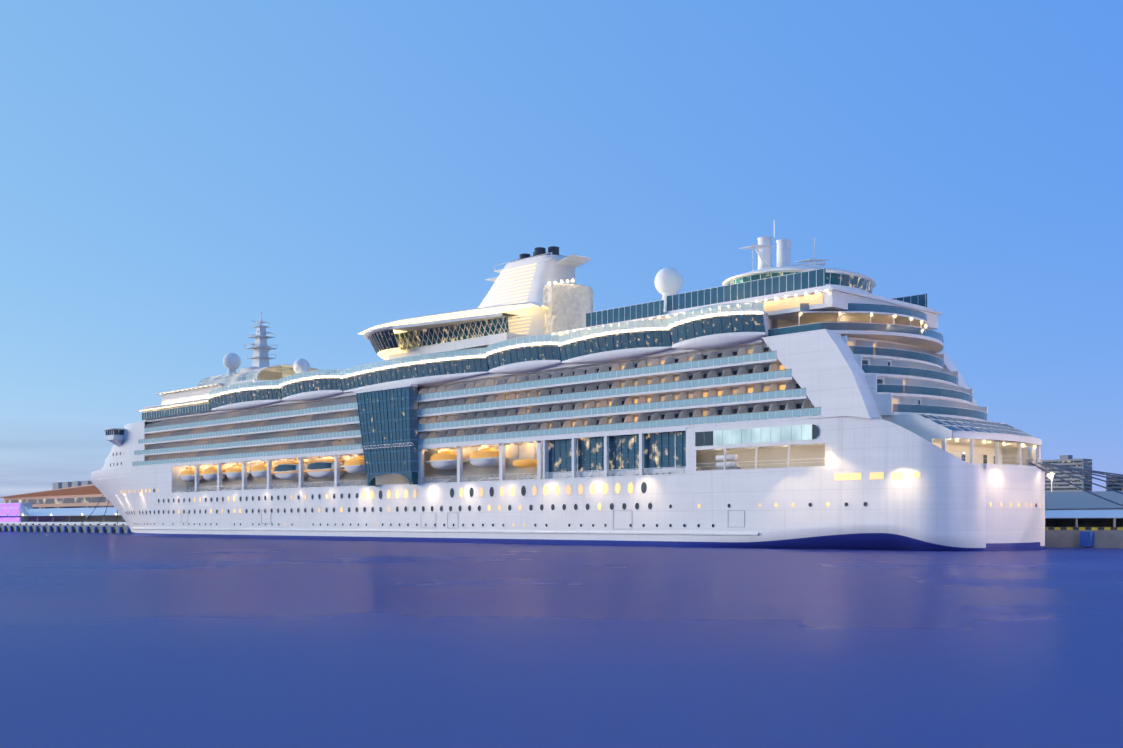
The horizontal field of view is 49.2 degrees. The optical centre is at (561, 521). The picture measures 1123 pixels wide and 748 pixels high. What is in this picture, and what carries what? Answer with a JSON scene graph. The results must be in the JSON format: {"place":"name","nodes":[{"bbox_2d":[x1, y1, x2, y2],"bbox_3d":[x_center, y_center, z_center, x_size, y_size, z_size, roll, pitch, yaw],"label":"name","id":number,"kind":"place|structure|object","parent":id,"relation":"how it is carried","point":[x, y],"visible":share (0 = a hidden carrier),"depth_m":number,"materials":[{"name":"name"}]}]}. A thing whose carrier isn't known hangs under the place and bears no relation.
{"place":"outdoors","nodes":[
{"label":"outdoors","id":0,"kind":"place"},
{"bbox_2d":[0,481,125,521],"bbox_3d":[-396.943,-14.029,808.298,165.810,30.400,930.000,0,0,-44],"label":"terminal building","id":1,"kind":"structure","parent":0,"point":[73,501],"depth_m":613.58,"materials":[{"name":"orange"}]},
{"bbox_2d":[22,279,1052,515],"bbox_3d":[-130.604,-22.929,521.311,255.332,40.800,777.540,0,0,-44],"label":"deck lights","id":2,"kind":"object","parent":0,"point":[1050,476],"visible":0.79,"depth_m":214.35,"materials":[{"name":"beige glass"}]},
{"bbox_2d":[0,531,1122,747],"bbox_3d":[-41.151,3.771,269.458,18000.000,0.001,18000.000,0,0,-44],"label":"water","id":3,"kind":"structure","parent":0,"point":[118,640],"depth_m":37.42,"materials":[{"name":"blue liquid"}]},
{"bbox_2d":[90,416,1044,550],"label":"hull","id":4,"kind":"object","parent":3,"relation":"in","point":[943,501],"visible":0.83,"depth_m":181.47,"materials":[{"name":"white metal"}]},
{"bbox_2d":[97,421,146,479],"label":"forward superstructure","id":5,"kind":"object","parent":4,"relation":"on","point":[133,433],"visible":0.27,"depth_m":321.81,"materials":[{"name":"white metal"}]},
{"bbox_2d":[103,428,124,446],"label":"bridge","id":6,"kind":"structure","parent":5,"relation":"on","point":[115,436],"depth_m":324.13,"materials":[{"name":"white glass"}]},
{"bbox_2d":[171,428,685,491],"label":"promenade","id":7,"kind":"structure","parent":4,"relation":"on","point":[502,445],"depth_m":228.95,"materials":[{"name":"white metal"}]},
{"bbox_2d":[358,302,547,359],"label":"viking crown","id":8,"kind":"object","parent":4,"relation":"on","point":[483,327],"visible":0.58,"depth_m":234.59,"materials":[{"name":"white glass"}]},
{"bbox_2d":[143,314,812,492],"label":"superstructure","id":9,"kind":"object","parent":4,"relation":"on","point":[526,451],"visible":0.15,"depth_m":223.66,"materials":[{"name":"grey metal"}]},
{"bbox_2d":[178,441,536,481],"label":"lifeboats","id":10,"kind":"object","parent":9,"relation":"on","point":[483,457],"visible":0.75,"depth_m":254.84,"materials":[{"name":"orange"}]},
{"bbox_2d":[352,384,418,485],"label":"atrium tower","id":11,"kind":"structure","parent":9,"relation":"attached to","point":[389,420],"depth_m":235.37,"materials":[{"name":"teal glass"}]},
{"bbox_2d":[136,302,769,419],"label":"deck band","id":12,"kind":"object","parent":9,"relation":"attached to","point":[716,330],"visible":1,"depth_m":212.28,"materials":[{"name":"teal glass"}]},
{"bbox_2d":[132,346,820,466],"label":"balconies","id":13,"kind":"structure","parent":9,"relation":"on","point":[179,441],"depth_m":209.22,"materials":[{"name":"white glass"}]},
{"bbox_2d":[223,220,828,379],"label":"antennas","id":14,"kind":"object","parent":9,"relation":"on","point":[668,281],"visible":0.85,"depth_m":206.78,"materials":[{"name":"white metal"}]},
{"bbox_2d":[197,268,941,386],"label":"top decks","id":15,"kind":"object","parent":9,"relation":"on","point":[799,285],"visible":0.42,"depth_m":180.84,"materials":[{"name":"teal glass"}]},
{"bbox_2d":[722,266,875,293],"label":"aft pavilion","id":16,"kind":"structure","parent":15,"relation":"on","point":[843,278],"depth_m":179.54,"materials":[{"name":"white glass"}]},
{"bbox_2d":[543,424,818,478],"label":"large windows","id":17,"kind":"structure","parent":9,"relation":"on","point":[636,453],"depth_m":192.08,"materials":[{"name":"teal glass"}]},
{"bbox_2d":[478,246,593,335],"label":"funnel","id":18,"kind":"object","parent":4,"relation":"on","point":[524,278],"visible":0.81,"depth_m":224.94,"materials":[{"name":"white metal"}]},
{"bbox_2d":[120,471,1040,527],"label":"portholes","id":19,"kind":"object","parent":4,"relation":"on","point":[894,476],"visible":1,"depth_m":210.33,"materials":[{"name":"black glass"}]},
{"bbox_2d":[81,462,1122,524],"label":"mooring lines","id":20,"kind":"object","parent":4,"relation":"on","point":[1083,470],"visible":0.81,"depth_m":167.70,"materials":[{"name":"white fabric"}]},
{"bbox_2d":[696,303,943,470],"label":"aft decks","id":21,"kind":"object","parent":4,"relation":"on","point":[859,320],"visible":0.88,"depth_m":173.89,"materials":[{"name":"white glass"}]},
{"bbox_2d":[762,329,1042,471],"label":"stern tiers","id":22,"kind":"object","parent":4,"relation":"on","point":[927,395],"visible":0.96,"depth_m":167.14,"materials":[{"name":"white metal"}]},
{"bbox_2d":[0,522,1122,548],"bbox_3d":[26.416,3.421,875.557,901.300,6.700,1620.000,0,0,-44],"label":"quay ground","id":23,"kind":"structure","parent":0,"point":[1083,537],"depth_m":179.97,"materials":[{"name":"concrete"}]},
{"bbox_2d":[1041,455,1122,526],"bbox_3d":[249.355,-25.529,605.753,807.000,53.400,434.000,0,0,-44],"label":"cargo shed and blocks","id":24,"kind":"structure","parent":23,"relation":"on","point":[1067,504],"depth_m":217.98,"materials":[{"name":"concrete"}]},
{"bbox_2d":[0,0,1122,502],"label":"sky","id":25,"kind":"structure","parent":0,"point":[174,174],"materials":[{"name":"blue"}]}
]}

